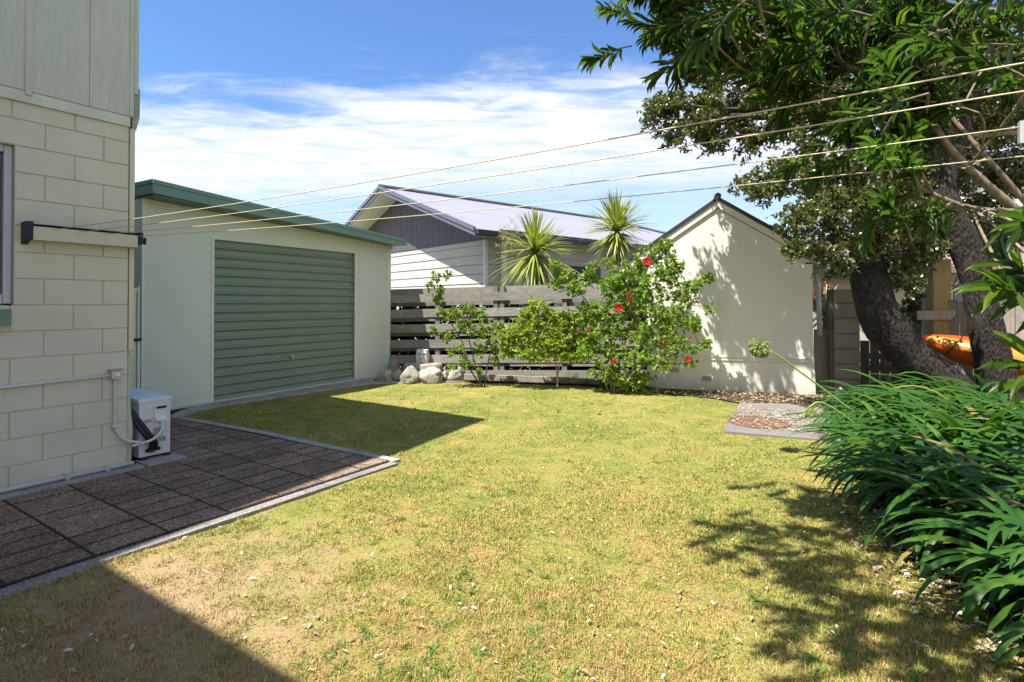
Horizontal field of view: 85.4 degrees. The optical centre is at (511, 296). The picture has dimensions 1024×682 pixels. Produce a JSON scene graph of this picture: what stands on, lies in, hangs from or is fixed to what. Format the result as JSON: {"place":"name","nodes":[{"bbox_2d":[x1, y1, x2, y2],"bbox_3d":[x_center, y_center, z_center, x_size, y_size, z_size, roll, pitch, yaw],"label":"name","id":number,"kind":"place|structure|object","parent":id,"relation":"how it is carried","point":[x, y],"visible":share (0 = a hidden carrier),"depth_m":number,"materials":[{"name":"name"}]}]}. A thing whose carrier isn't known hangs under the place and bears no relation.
{"place":"outdoors","nodes":[
{"label":"outdoors","id":0,"kind":"place"},
{"bbox_2d":[170,407,188,414],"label":"garden soil","id":1,"kind":"structure","parent":0,"point":[173,411],"depth_m":7.32,"materials":[{"name":"brown soil"}]},
{"bbox_2d":[0,417,389,587],"bbox_3d":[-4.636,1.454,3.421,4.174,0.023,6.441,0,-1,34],"label":"paving","id":2,"kind":"structure","parent":0,"point":[71,526],"depth_m":4.05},
{"bbox_2d":[130,388,171,460],"bbox_3d":[-3.547,1.186,5.170,0.875,0.553,0.374,0,-1,34],"label":"heat pump","id":3,"kind":"object","parent":2,"relation":"on","point":[150,410],"visible":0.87,"depth_m":4.99,"materials":[{"name":"white metal"}]},
{"bbox_2d":[134,179,406,409],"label":"garage","id":4,"kind":"structure","parent":0,"point":[237,313],"depth_m":8.40,"materials":[{"name":"beige paint"}]},
{"bbox_2d":[127,286,141,388],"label":"downpipe","id":5,"kind":"structure","parent":4,"relation":"attached to","point":[135,381],"depth_m":7.04,"materials":[{"name":"plastic"}]},
{"bbox_2d":[214,240,353,400],"bbox_3d":[-3.570,0.354,9.035,0.116,2.318,2.648,0,-1,31],"label":"roller door","id":6,"kind":"structure","parent":4,"relation":"in","point":[283,316],"depth_m":8.86,"materials":[{"name":"green metal"}]},
{"bbox_2d":[0,381,1023,681],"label":"lawn","id":7,"kind":"structure","parent":0,"point":[588,449],"depth_m":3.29,"materials":[{"name":"green plant"}]},
{"bbox_2d":[0,0,139,492],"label":"house","id":8,"kind":"structure","parent":7,"relation":"on","point":[69,98],"depth_m":4.41,"materials":[{"name":"paint"}]},
{"bbox_2d":[0,144,11,324],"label":"window","id":9,"kind":"structure","parent":8,"relation":"in","point":[5,150],"depth_m":4.15,"materials":[{"name":"metal"}]},
{"bbox_2d":[0,368,163,446],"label":"conduit pipe","id":10,"kind":"object","parent":8,"relation":"attached to","point":[114,374],"visible":1,"depth_m":4.66,"materials":[{"name":"white paint"}]},
{"bbox_2d":[21,62,1023,248],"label":"clothesline","id":11,"kind":"object","parent":8,"relation":"attached to","point":[31,231],"visible":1,"depth_m":2.83,"materials":[{"name":"plastic"}]},
{"bbox_2d":[0,452,186,499],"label":"concrete footing","id":12,"kind":"object","parent":7,"relation":"on","point":[156,460],"visible":0.84,"depth_m":4.49,"materials":[{"name":"grey concrete"}]},
{"bbox_2d":[0,462,397,600],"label":"kerb strip","id":13,"kind":"object","parent":7,"relation":"on","point":[31,583],"visible":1,"depth_m":3.40,"materials":[{"name":"grey concrete"}]},
{"bbox_2d":[177,417,399,462],"bbox_3d":[-2.550,1.495,5.915,3.552,0.034,0.167,0,-1,31],"label":"kerb strip","id":14,"kind":"object","parent":7,"relation":"on","point":[393,459],"visible":0.6,"depth_m":5.70,"materials":[{"name":"concrete"}]},
{"bbox_2d":[170,377,468,417],"bbox_3d":[-3.022,1.528,9.027,4.854,0.034,1.729,1,-1,-45],"label":"concrete edging","id":15,"kind":"object","parent":7,"relation":"on","point":[334,386],"visible":0.83,"depth_m":8.64,"materials":[{"name":"grey concrete"}]},
{"bbox_2d":[400,365,418,383],"bbox_3d":[-1.819,1.386,9.929,0.343,0.314,0.336,0,-1,-29],"label":"rock","id":16,"kind":"object","parent":15,"relation":"on","point":[409,374],"visible":0.98,"depth_m":9.81,"materials":[{"name":"beige stone"}]},
{"bbox_2d":[418,367,443,383],"bbox_3d":[-1.472,1.400,9.994,0.474,0.288,0.389,0,-1,-5],"label":"rock","id":17,"kind":"object","parent":15,"relation":"on","point":[431,375],"visible":0.98,"depth_m":9.84,"materials":[{"name":"beige stone"}]},
{"bbox_2d":[424,269,504,386],"bbox_3d":[-0.775,0.534,9.486,1.459,2.026,0.496,0,-1,0],"label":"citrus sapling","id":18,"kind":"object","parent":7,"relation":"on","point":[481,331],"visible":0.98,"depth_m":9.46,"materials":[{"name":"green plant"}]},
{"bbox_2d":[21,425,973,681],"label":"fallen leaves","id":19,"kind":"object","parent":7,"relation":"on","point":[712,601],"visible":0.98,"depth_m":2.44,"materials":[{"name":"brown plant"}]},
{"bbox_2d":[375,379,646,386],"bbox_3d":[0.015,1.516,10.156,5.575,0.001,1.260,0,-1,12],"label":"garden bed","id":20,"kind":"object","parent":7,"relation":"on","point":[521,382],"visible":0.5,"depth_m":9.91,"materials":[{"name":"soil"}]},
{"bbox_2d":[376,369,391,381],"bbox_3d":[-2.304,1.424,10.029,0.255,0.236,0.225,0,-1,28],"label":"rock","id":21,"kind":"object","parent":20,"relation":"on","point":[383,375],"visible":0.82,"depth_m":9.96,"materials":[{"name":"grey stone"}]},
{"bbox_2d":[386,359,400,371],"bbox_3d":[-2.298,1.373,10.764,0.262,0.364,0.247,0,-1,27],"label":"rock","id":22,"kind":"object","parent":20,"relation":"on","point":[393,365],"visible":0.42,"depth_m":10.65,"materials":[{"name":"grey stone"}]},
{"bbox_2d":[391,368,402,379],"bbox_3d":[-2.122,1.427,10.196,0.252,0.234,0.225,0,-1,6],"label":"rock","id":23,"kind":"object","parent":20,"relation":"on","point":[396,374],"visible":0.56,"depth_m":10.10,"materials":[{"name":"grey stone"}]},
{"bbox_2d":[402,362,442,371],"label":"stone plinth","id":24,"kind":"structure","parent":20,"relation":"on","point":[419,366],"depth_m":10.55,"materials":[{"name":"grey stone"}]},
{"bbox_2d":[416,349,428,362],"bbox_3d":[-1.731,1.146,10.712,0.273,0.289,0.257,0,-1,8],"label":"carved ornament","id":25,"kind":"object","parent":24,"relation":"on","point":[422,355],"visible":0.88,"depth_m":10.64,"materials":[{"name":"metal"}]},
{"bbox_2d":[442,370,448,379],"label":"rock","id":26,"kind":"object","parent":20,"relation":"on","point":[446,374],"visible":0.51,"depth_m":10.16,"materials":[{"name":"beige stone"}]},
{"bbox_2d":[447,366,464,379],"bbox_3d":[-1.023,1.411,10.229,0.363,0.270,0.273,0,-1,-28],"label":"rock","id":27,"kind":"object","parent":20,"relation":"on","point":[456,374],"visible":0.66,"depth_m":10.13,"materials":[{"name":"grey stone"}]},
{"bbox_2d":[462,374,635,386],"bbox_3d":[0.686,1.473,9.790,3.330,0.120,0.040,0,-1,14],"label":"timber edging","id":28,"kind":"object","parent":20,"relation":"on","point":[520,379],"visible":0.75,"depth_m":9.86,"materials":[{"name":"grey wood"}]},
{"bbox_2d":[563,371,581,380],"bbox_3d":[1.099,1.437,9.876,0.534,0.258,0.575,0,-1,0],"label":"grass tuft","id":29,"kind":"object","parent":20,"relation":"on","point":[574,374],"visible":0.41,"depth_m":9.84,"materials":[{"name":"green plant"}]},
{"bbox_2d":[593,377,612,388],"bbox_3d":[1.514,1.455,9.358,0.399,0.221,0.428,0,-1,0],"label":"grass tuft","id":30,"kind":"object","parent":20,"relation":"on","point":[600,384],"visible":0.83,"depth_m":9.32,"materials":[{"name":"green plant"}]},
{"bbox_2d":[0,393,1023,681],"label":"fallen leaves","id":31,"kind":"object","parent":7,"relation":"on","point":[502,629],"visible":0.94,"depth_m":2.39,"materials":[{"name":"beige plant"}]},
{"bbox_2d":[9,477,1020,681],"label":"lawn weeds","id":32,"kind":"object","parent":7,"relation":"on","point":[479,653],"visible":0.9,"depth_m":2.34,"materials":[{"name":"green plant"}]},
{"bbox_2d":[488,204,580,369],"bbox_3d":[0.501,-0.207,11.616,2.072,3.522,1.933,0,-1,0],"label":"cabbage tree","id":33,"kind":"object","parent":7,"relation":"on","point":[534,268],"visible":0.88,"depth_m":11.46,"materials":[{"name":"green plant"}]},
{"bbox_2d":[490,295,599,388],"bbox_3d":[0.566,0.749,9.280,1.866,1.577,0.735,0,-1,0],"label":"lime shrub","id":34,"kind":"object","parent":7,"relation":"on","point":[548,336],"visible":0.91,"depth_m":9.20,"materials":[{"name":"green plant"}]},
{"bbox_2d":[546,237,716,392],"bbox_3d":[1.852,0.304,8.795,2.644,2.477,0.838,0,-1,17],"label":"hibiscus","id":35,"kind":"object","parent":7,"relation":"on","point":[643,292],"visible":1,"depth_m":8.73,"materials":[{"name":"green plant"}]},
{"bbox_2d":[610,193,832,394],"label":"shed","id":36,"kind":"structure","parent":7,"relation":"on","point":[761,288],"depth_m":8.92,"materials":[{"name":"white paint"}]},
{"bbox_2d":[723,403,845,441],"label":"concrete slab","id":37,"kind":"structure","parent":7,"relation":"on","point":[730,428],"depth_m":6.51,"materials":[{"name":"grey concrete"}]},
{"bbox_2d":[728,416,790,428],"bbox_3d":[2.911,1.479,6.552,0.680,0.013,0.680,0,-1,0],"label":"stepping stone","id":38,"kind":"object","parent":37,"relation":"on","point":[763,424],"visible":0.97,"depth_m":6.52,"materials":[{"name":"stone"}]},
{"bbox_2d":[726,402,849,435],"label":"pebble paving","id":39,"kind":"object","parent":37,"relation":"on","point":[749,411],"visible":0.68,"depth_m":6.74,"materials":[{"name":"grey gravel"}]},
{"bbox_2d":[828,292,833,393],"bbox_3d":[5.040,0.722,8.748,0.070,1.599,0.080,0,-1,11],"label":"timber post","id":40,"kind":"object","parent":7,"relation":"on","point":[830,336],"visible":0.71,"depth_m":8.72,"materials":[{"name":"wood"}]},
{"bbox_2d":[826,289,859,394],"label":"block pier","id":41,"kind":"structure","parent":7,"relation":"on","point":[846,339],"depth_m":8.62,"materials":[{"name":"grey concrete"}]},
{"bbox_2d":[860,324,921,390],"bbox_3d":[6.202,0.947,8.975,0.977,1.113,0.078,-1,-1,43],"label":"paling fence","id":42,"kind":"object","parent":7,"relation":"on","point":[873,359],"visible":0.32,"depth_m":9.12,"materials":[{"name":"brown wood"}]},
{"bbox_2d":[928,259,951,362],"bbox_3d":[6.242,0.484,8.090,0.260,2.061,0.110,0,-1,0],"label":"pine post","id":43,"kind":"object","parent":7,"relation":"on","point":[939,290],"visible":0.5,"depth_m":8.04,"materials":[{"name":"brown wood"}]},
{"bbox_2d":[917,311,959,319],"bbox_3d":[6.487,0.266,8.022,1.250,0.130,0.028,0,-1,0],"label":"timber rail","id":44,"kind":"object","parent":43,"relation":"attached to","point":[934,315],"visible":0.43,"depth_m":8.01,"materials":[{"name":"grey wood"}]},
{"bbox_2d":[883,531,1019,663],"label":"fallen leaves","id":45,"kind":"object","parent":7,"relation":"on","point":[959,612],"visible":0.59,"depth_m":2.64,"materials":[{"name":"beige plant"}]},
{"bbox_2d":[921,298,1023,383],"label":"paling fence","id":46,"kind":"object","parent":7,"relation":"on","point":[953,323],"visible":0.13,"depth_m":7.91,"materials":[{"name":"brown wood"}]},
{"bbox_2d":[135,0,1023,239],"label":"sky","id":47,"kind":"structure","parent":0,"point":[246,100],"materials":[{"name":"blue"}]},
{"bbox_2d":[399,350,973,375],"bbox_3d":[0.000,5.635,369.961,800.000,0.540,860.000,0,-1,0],"label":"ground","id":48,"kind":"structure","parent":0,"point":[444,367],"depth_m":12.54,"materials":[{"name":"brown soil"}]},
{"bbox_2d":[344,184,665,354],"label":"neighbour house","id":49,"kind":"structure","parent":48,"relation":"on","point":[462,247],"depth_m":15.04,"materials":[{"name":"wood"}]},
{"bbox_2d":[554,266,600,283],"bbox_3d":[1.790,-0.444,14.977,1.769,0.750,0.044,1,-1,-40],"label":"window","id":50,"kind":"structure","parent":49,"relation":"in","point":[579,269],"depth_m":14.93,"materials":[{"name":"glass"}]},
{"bbox_2d":[391,282,646,378],"bbox_3d":[0.254,0.657,10.508,5.700,1.898,0.160,0,-1,12],"label":"timber fence","id":51,"kind":"object","parent":48,"relation":"on","point":[498,298],"visible":0.34,"depth_m":10.64,"materials":[{"name":"grey wood"}]},
{"bbox_2d":[391,301,646,369],"bbox_3d":[0.283,0.841,11.161,6.221,1.739,0.947,0,-1,12],"label":"hedge","id":52,"kind":"object","parent":48,"relation":"on","point":[475,337],"visible":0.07,"depth_m":11.28,"materials":[{"name":"green plant"}]},
{"bbox_2d":[579,189,655,366],"bbox_3d":[2.328,-0.434,12.329,1.788,3.989,1.777,-1,-1,42],"label":"cabbage tree","id":53,"kind":"object","parent":48,"relation":"on","point":[616,242],"visible":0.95,"depth_m":12.20,"materials":[{"name":"green plant"}]},
{"bbox_2d":[806,238,1023,346],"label":"pale house","id":54,"kind":"structure","parent":48,"relation":"on","point":[839,283],"depth_m":13.01,"materials":[{"name":"white paint"}]},
{"bbox_2d":[951,282,962,324],"bbox_3d":[10.706,0.166,12.959,0.900,1.000,0.060,0,-1,0],"label":"window","id":55,"kind":"structure","parent":54,"relation":"in","point":[959,296],"depth_m":12.93,"materials":[{"name":"white paint"}]},
{"bbox_2d":[880,151,1023,221],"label":"white house","id":56,"kind":"structure","parent":48,"relation":"on","point":[1017,201],"depth_m":19.04,"materials":[{"name":"stone"}]},
{"bbox_2d":[649,388,863,404],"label":"garden soil","id":57,"kind":"structure","parent":0,"point":[785,396],"depth_m":8.42,"materials":[{"name":"brown soil"}]},
{"bbox_2d":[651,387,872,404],"bbox_3d":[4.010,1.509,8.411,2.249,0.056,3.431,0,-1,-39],"label":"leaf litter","id":58,"kind":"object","parent":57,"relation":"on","point":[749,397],"visible":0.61,"depth_m":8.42,"materials":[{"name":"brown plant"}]},
{"bbox_2d":[814,329,828,392],"bbox_3d":[4.973,1.021,8.852,0.273,1.004,0.040,0,-1,11],"label":"board panel","id":59,"kind":"object","parent":57,"relation":"on","point":[821,358],"visible":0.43,"depth_m":8.84,"materials":[{"name":"wood"}]},
{"bbox_2d":[834,387,844,399],"bbox_3d":[4.831,1.423,8.171,0.152,0.197,0.133,0,-1,24],"label":"rock","id":60,"kind":"object","parent":57,"relation":"on","point":[839,391],"visible":0.25,"depth_m":8.15,"materials":[{"name":"white stone"}]},
{"bbox_2d":[813,281,833,311],"bbox_3d":[6.261,0.614,10.990,0.701,1.884,0.504,0,-1,0],"label":"russet shrub","id":61,"kind":"object","parent":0,"point":[823,285],"visible":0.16,"depth_m":10.97,"materials":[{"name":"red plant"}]},
{"bbox_2d":[813,284,864,334],"bbox_3d":[5.712,0.619,10.002,1.359,1.832,1.378,0,-1,0],"label":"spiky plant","id":62,"kind":"object","parent":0,"point":[824,312],"visible":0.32,"depth_m":9.97,"materials":[{"name":"green plant"}]},
{"bbox_2d":[861,298,921,379],"bbox_3d":[7.168,0.711,10.198,1.556,1.652,1.565,0,-1,0],"label":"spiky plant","id":63,"kind":"object","parent":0,"point":[908,318],"visible":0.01,"depth_m":10.16,"materials":[{"name":"green plant"}]},
{"bbox_2d":[843,198,1023,325],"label":"dark shrub","id":64,"kind":"object","parent":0,"point":[914,306],"visible":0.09,"depth_m":9.22,"materials":[{"name":"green plant"}]},
{"bbox_2d":[856,444,1023,640],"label":"garden soil","id":65,"kind":"structure","parent":0,"point":[991,612],"depth_m":3.04,"materials":[{"name":"brown soil"}]},
{"bbox_2d":[577,0,1023,402],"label":"oleander","id":66,"kind":"object","parent":65,"relation":"on","point":[786,52],"visible":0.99,"depth_m":2.50,"materials":[{"name":"green plant"}]},
{"bbox_2d":[636,0,1023,406],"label":"spreading tree","id":67,"kind":"object","parent":65,"relation":"on","point":[896,339],"visible":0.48,"depth_m":6.99,"materials":[{"name":"green plant"}]},
{"bbox_2d":[747,338,1023,668],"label":"agapanthus bank","id":68,"kind":"structure","parent":65,"relation":"on","point":[948,465],"depth_m":3.44,"materials":[{"name":"green plant"}]},
{"bbox_2d":[820,470,1023,674],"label":"leaf litter","id":69,"kind":"object","parent":65,"relation":"on","point":[1016,657],"visible":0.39,"depth_m":2.87,"materials":[{"name":"beige plant"}]},
{"bbox_2d":[921,334,1023,375],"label":"kayak","id":70,"kind":"object","parent":65,"relation":"on","point":[957,349],"visible":0.46,"depth_m":7.38,"materials":[{"name":"plastic"}]}
]}

